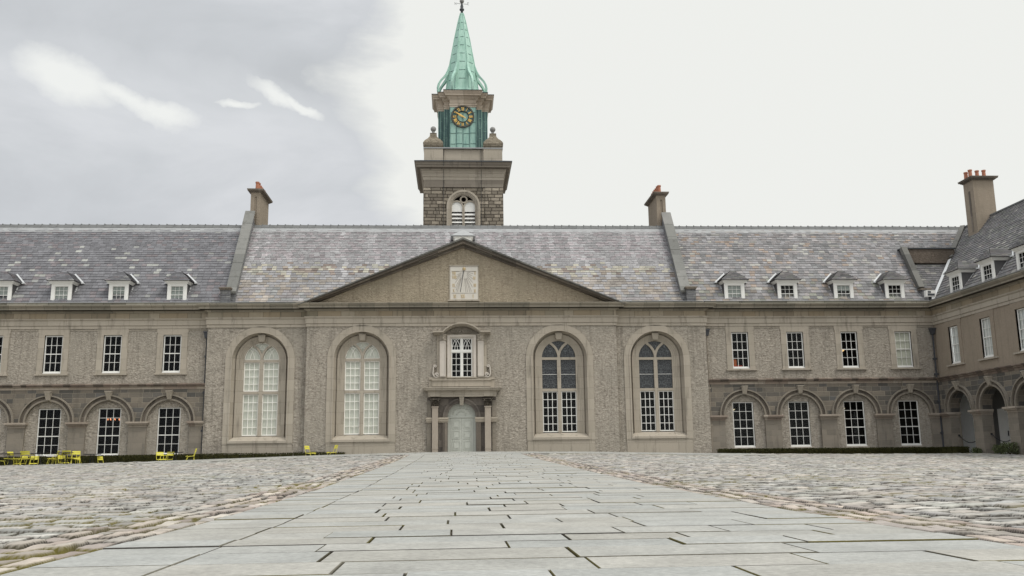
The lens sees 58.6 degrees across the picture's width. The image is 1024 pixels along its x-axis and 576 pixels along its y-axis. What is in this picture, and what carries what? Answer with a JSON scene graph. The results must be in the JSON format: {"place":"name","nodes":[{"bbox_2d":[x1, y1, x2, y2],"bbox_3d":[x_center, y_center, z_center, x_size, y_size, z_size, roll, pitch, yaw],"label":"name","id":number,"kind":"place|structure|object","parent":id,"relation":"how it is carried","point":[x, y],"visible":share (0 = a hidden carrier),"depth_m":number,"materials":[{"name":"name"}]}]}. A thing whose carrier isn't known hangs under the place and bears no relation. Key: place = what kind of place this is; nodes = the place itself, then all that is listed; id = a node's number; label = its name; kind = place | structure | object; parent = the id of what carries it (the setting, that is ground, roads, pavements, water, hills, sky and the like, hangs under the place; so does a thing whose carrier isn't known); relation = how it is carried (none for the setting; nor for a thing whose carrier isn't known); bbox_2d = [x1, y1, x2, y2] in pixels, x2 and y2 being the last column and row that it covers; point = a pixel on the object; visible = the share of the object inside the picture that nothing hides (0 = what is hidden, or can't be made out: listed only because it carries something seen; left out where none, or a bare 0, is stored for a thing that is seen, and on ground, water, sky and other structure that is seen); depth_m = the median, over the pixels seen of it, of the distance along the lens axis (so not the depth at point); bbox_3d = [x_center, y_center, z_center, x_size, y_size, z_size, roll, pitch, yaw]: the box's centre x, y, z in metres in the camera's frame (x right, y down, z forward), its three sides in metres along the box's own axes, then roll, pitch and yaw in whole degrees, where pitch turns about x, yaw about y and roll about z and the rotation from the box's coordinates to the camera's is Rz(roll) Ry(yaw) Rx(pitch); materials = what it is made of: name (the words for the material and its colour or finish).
{"place":"outdoors","nodes":[
{"label":"outdoors","id":0,"kind":"place"},
{"bbox_2d":[0,455,407,574],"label":"cobbled yard","id":1,"kind":"structure","parent":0,"point":[51,512],"depth_m":15.68,"materials":[{"name":"grey stone"}]},
{"bbox_2d":[1,453,20,465],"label":"garden table","id":2,"kind":"object","parent":1,"relation":"on","point":[10,456],"visible":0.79,"depth_m":54.88,"materials":[{"name":"black metal"}]},
{"bbox_2d":[7,452,19,464],"bbox_3d":[-30.268,10.373,55.391,0.652,0.887,0.468,-4,-11,14],"label":"garden chair","id":3,"kind":"object","parent":1,"relation":"on","point":[12,459],"visible":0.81,"depth_m":55.31,"materials":[{"name":"yellow paint"}]},
{"bbox_2d":[15,456,27,464],"bbox_3d":[-30.665,10.939,56.999,0.468,0.887,0.652,-4,-11,19],"label":"garden chair","id":4,"kind":"object","parent":1,"relation":"on","point":[23,459],"visible":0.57,"depth_m":57.26,"materials":[{"name":"yellow paint"}]},
{"bbox_2d":[20,451,34,463],"bbox_3d":[-29.370,10.321,55.278,0.659,0.887,0.652,-2,-11,4],"label":"garden armchair","id":5,"kind":"object","parent":1,"relation":"on","point":[25,453],"visible":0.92,"depth_m":55.07,"materials":[{"name":"yellow paint"}]},
{"bbox_2d":[29,456,38,464],"bbox_3d":[-30.006,10.992,57.276,0.468,0.887,0.652,3,-11,-20],"label":"garden chair","id":6,"kind":"object","parent":1,"relation":"on","point":[36,457],"visible":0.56,"depth_m":57.57,"materials":[{"name":"yellow paint"}]},
{"bbox_2d":[30,453,49,464],"bbox_3d":[-28.570,10.365,55.240,0.950,0.754,0.700,0,-11,-4],"label":"garden table","id":7,"kind":"object","parent":1,"relation":"on","point":[39,456],"visible":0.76,"depth_m":55.09,"materials":[{"name":"black metal"}]},
{"bbox_2d":[58,455,68,463],"bbox_3d":[-28.206,10.966,57.378,0.652,0.887,0.468,-8,-13,34],"label":"garden chair","id":8,"kind":"object","parent":1,"relation":"on","point":[63,456],"visible":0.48,"depth_m":57.53,"materials":[{"name":"yellow paint"}]},
{"bbox_2d":[58,452,73,463],"bbox_3d":[-27.169,10.375,55.447,0.750,0.754,0.700,0,-11,-4],"label":"garden table","id":9,"kind":"object","parent":1,"relation":"on","point":[65,456],"visible":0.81,"depth_m":55.32,"materials":[{"name":"yellow metal"}]},
{"bbox_2d":[62,450,76,463],"bbox_3d":[-27.021,10.356,55.662,0.659,0.887,0.652,-3,-11,10],"label":"garden armchair","id":10,"kind":"object","parent":1,"relation":"on","point":[67,455],"visible":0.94,"depth_m":55.49,"materials":[{"name":"yellow paint"}]},
{"bbox_2d":[71,451,80,463],"bbox_3d":[-26.760,10.442,55.990,0.468,0.887,0.652,4,-11,-23],"label":"garden chair","id":11,"kind":"object","parent":1,"relation":"on","point":[77,452],"visible":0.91,"depth_m":56.25,"materials":[{"name":"yellow paint"}]},
{"bbox_2d":[156,452,165,460],"bbox_3d":[-22.100,10.765,57.437,0.468,0.887,0.652,7,-13,-37],"label":"garden chair","id":12,"kind":"object","parent":1,"relation":"on","point":[159,454],"visible":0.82,"depth_m":57.65,"materials":[{"name":"yellow paint"}]},
{"bbox_2d":[160,452,173,460],"bbox_3d":[-21.755,10.792,57.578,0.659,0.887,0.652,-6,-12,25],"label":"garden armchair","id":13,"kind":"object","parent":1,"relation":"on","point":[169,454],"visible":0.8,"depth_m":57.72,"materials":[{"name":"yellow paint"}]},
{"bbox_2d":[124,451,779,464],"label":"granite forecourt","id":14,"kind":"structure","parent":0,"point":[483,452],"depth_m":53.01,"materials":[{"name":"grey stone"}]},
{"bbox_2d":[334,470,574,572],"bbox_3d":[-1.042,5.045,25.982,6.228,0.862,50.561,0,-11,-4],"label":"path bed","id":15,"kind":"object","parent":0,"point":[455,515],"visible":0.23,"depth_m":8.84,"materials":[{"name":"black"}]},
{"bbox_2d":[0,453,1023,575],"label":"granite path","id":16,"kind":"structure","parent":0,"point":[596,524],"depth_m":6.92,"materials":[{"name":"grey stone"}]},
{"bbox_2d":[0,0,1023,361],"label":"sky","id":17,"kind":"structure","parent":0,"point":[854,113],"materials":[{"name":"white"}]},
{"bbox_2d":[524,453,1023,546],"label":"cobbled yard","id":18,"kind":"structure","parent":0,"point":[979,496],"depth_m":17.82,"materials":[{"name":"grey stone"}]},
{"bbox_2d":[716,446,969,453],"bbox_3d":[21.877,11.117,60.603,15.956,1.187,3.345,0,-11,-4],"label":"hedge","id":19,"kind":"object","parent":18,"relation":"on","point":[900,450],"visible":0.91,"depth_m":61.35,"materials":[{"name":"green plant"}]},
{"bbox_2d":[970,447,982,452],"bbox_3d":[29.797,10.423,58.490,0.730,0.490,0.751,0,-11,-4],"label":"shrub","id":20,"kind":"object","parent":18,"relation":"on","point":[976,450],"visible":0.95,"depth_m":58.41,"materials":[{"name":"green plant"}]},
{"bbox_2d":[992,445,1007,453],"bbox_3d":[29.887,9.882,55.850,1.049,0.664,1.018,0,-11,-4],"label":"shrub","id":21,"kind":"object","parent":18,"relation":"on","point":[997,451],"visible":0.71,"depth_m":55.74,"materials":[{"name":"green plant"}]},
{"bbox_2d":[999,441,1019,453],"bbox_3d":[30.004,9.668,55.040,1.216,0.840,1.189,0,-11,-4],"label":"shrub","id":22,"kind":"object","parent":18,"relation":"on","point":[1010,445],"visible":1,"depth_m":54.87,"materials":[{"name":"green plant"}]},
{"bbox_3d":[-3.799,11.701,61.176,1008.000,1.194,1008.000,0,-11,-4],"label":"ground","id":23,"kind":"structure","parent":0,"visible":0},
{"bbox_2d":[0,454,201,465],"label":"hedge","id":24,"kind":"object","parent":23,"relation":"on","point":[121,458],"visible":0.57,"depth_m":58.12,"materials":[{"name":"green plant"}]},
{"bbox_2d":[0,224,241,456],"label":"residential range","id":25,"kind":"structure","parent":23,"relation":"on","point":[99,324],"depth_m":61.48,"materials":[{"name":"stone"}]},
{"bbox_2d":[35,409,60,456],"bbox_3d":[-30.470,9.510,60.015,1.476,3.108,0.120,0,-11,-4],"label":"window","id":26,"kind":"structure","parent":25,"relation":"in","point":[39,418],"depth_m":60.02,"materials":[{"name":"white paint"}]},
{"bbox_2d":[42,336,62,373],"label":"window","id":27,"kind":"structure","parent":25,"relation":"in","point":[51,345],"depth_m":60.92,"materials":[{"name":"white paint"}]},
{"bbox_2d":[96,408,120,455],"bbox_3d":[-26.614,9.503,60.256,1.476,3.108,0.120,0,-11,-4],"label":"window","id":28,"kind":"structure","parent":25,"relation":"in","point":[98,435],"depth_m":60.21,"materials":[{"name":"white paint"}]},
{"bbox_2d":[102,336,121,372],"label":"window","id":29,"kind":"structure","parent":25,"relation":"in","point":[110,345],"depth_m":61.16,"materials":[{"name":"white paint"}]},
{"bbox_2d":[156,408,180,453],"bbox_3d":[-22.757,9.497,60.496,1.476,3.108,0.120,0,-11,-4],"label":"window","id":30,"kind":"structure","parent":25,"relation":"in","point":[159,408],"depth_m":60.55,"materials":[{"name":"white paint"}]},
{"bbox_2d":[162,335,181,372],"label":"window","id":31,"kind":"structure","parent":25,"relation":"in","point":[164,353],"depth_m":61.41,"materials":[{"name":"white paint"}]},
{"bbox_2d":[200,451,344,459],"bbox_3d":[-15.528,11.142,59.389,9.287,0.957,0.612,0,-11,-4],"label":"hedge","id":32,"kind":"object","parent":23,"relation":"on","point":[222,456],"visible":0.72,"depth_m":59.21,"materials":[{"name":"green plant"}]},
{"bbox_2d":[196,182,715,454],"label":"great hall","id":33,"kind":"structure","parent":23,"relation":"on","point":[359,339],"depth_m":62.23,"materials":[{"name":"stone"}]},
{"bbox_2d":[429,322,494,386],"bbox_3d":[-3.389,4.499,61.533,4.416,4.308,0.792,0,-11,-4],"label":"feature window","id":34,"kind":"structure","parent":33,"relation":"in","point":[463,330],"depth_m":61.58,"materials":[{"name":"white stone"}]},
{"bbox_2d":[414,0,511,225],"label":"clock tower","id":35,"kind":"structure","parent":33,"relation":"on","point":[462,169],"depth_m":76.55,"materials":[{"name":"stone"}]},
{"bbox_2d":[447,190,479,225],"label":"belfry window","id":36,"kind":"structure","parent":35,"relation":"in","point":[463,206],"depth_m":75.78,"materials":[{"name":"stone"}]},
{"bbox_2d":[674,225,958,452],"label":"residential range","id":37,"kind":"structure","parent":23,"relation":"on","point":[793,312],"depth_m":64.56,"materials":[{"name":"stone"}]},
{"bbox_2d":[731,333,749,368],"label":"window","id":38,"kind":"structure","parent":37,"relation":"in","point":[737,350],"depth_m":63.83,"materials":[{"name":"white paint"}]},
{"bbox_2d":[732,402,755,447],"bbox_3d":[15.963,9.429,62.914,1.476,3.108,0.120,0,-11,-4],"label":"window","id":39,"kind":"structure","parent":37,"relation":"in","point":[742,446],"depth_m":62.89,"materials":[{"name":"white paint"}]},
{"bbox_2d":[786,332,804,367],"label":"window","id":40,"kind":"structure","parent":37,"relation":"in","point":[792,349],"depth_m":64.09,"materials":[{"name":"white paint"}]},
{"bbox_2d":[788,401,811,446],"bbox_3d":[19.892,9.422,63.159,1.476,3.108,0.120,0,-11,-4],"label":"window","id":41,"kind":"structure","parent":37,"relation":"in","point":[796,427],"depth_m":63.13,"materials":[{"name":"white paint"}]},
{"bbox_2d":[840,332,858,367],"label":"window","id":42,"kind":"structure","parent":37,"relation":"in","point":[851,349],"depth_m":64.31,"materials":[{"name":"white paint"}]},
{"bbox_2d":[843,401,866,445],"bbox_3d":[23.820,9.415,63.404,1.476,3.108,0.120,0,-11,-4],"label":"window","id":43,"kind":"structure","parent":37,"relation":"in","point":[850,410],"depth_m":63.36,"materials":[{"name":"white paint"}]},
{"bbox_2d":[894,332,913,366],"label":"window","id":44,"kind":"structure","parent":37,"relation":"in","point":[902,339],"depth_m":64.64,"materials":[{"name":"white paint"}]},
{"bbox_2d":[898,400,921,445],"bbox_3d":[27.701,9.408,63.646,1.476,3.108,0.120,0,-11,-4],"label":"window","id":45,"kind":"structure","parent":37,"relation":"in","point":[903,444],"depth_m":63.61,"materials":[{"name":"white paint"}]},
{"bbox_2d":[927,169,1023,454],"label":"residential wing","id":46,"kind":"structure","parent":23,"relation":"on","point":[977,302],"depth_m":60.72,"materials":[{"name":"grey stone"}]},
{"bbox_2d":[924,290,935,299],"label":"floodlight","id":47,"kind":"object","parent":46,"relation":"on","point":[930,294],"visible":1,"depth_m":65.26,"materials":[{"name":"white paint"}]},
{"bbox_2d":[950,326,960,363],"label":"window","id":48,"kind":"structure","parent":46,"relation":"in","point":[955,344],"depth_m":62.34,"materials":[{"name":"white paint"}]},
{"bbox_2d":[981,317,993,357],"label":"window","id":49,"kind":"structure","parent":46,"relation":"in","point":[987,339],"depth_m":58.57,"materials":[{"name":"white paint"}]},
{"bbox_2d":[997,409,1010,453],"bbox_3d":[33.663,9.821,62.325,0.168,3.144,1.200,0,-11,-4],"label":"door","id":50,"kind":"structure","parent":46,"relation":"in","point":[1003,421],"depth_m":62.44,"materials":[{"name":"beige paint"}]},
{"bbox_2d":[1017,308,1023,350],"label":"window","id":51,"kind":"structure","parent":46,"relation":"in","point":[1020,321],"depth_m":54.98,"materials":[{"name":"white paint"}]}
]}

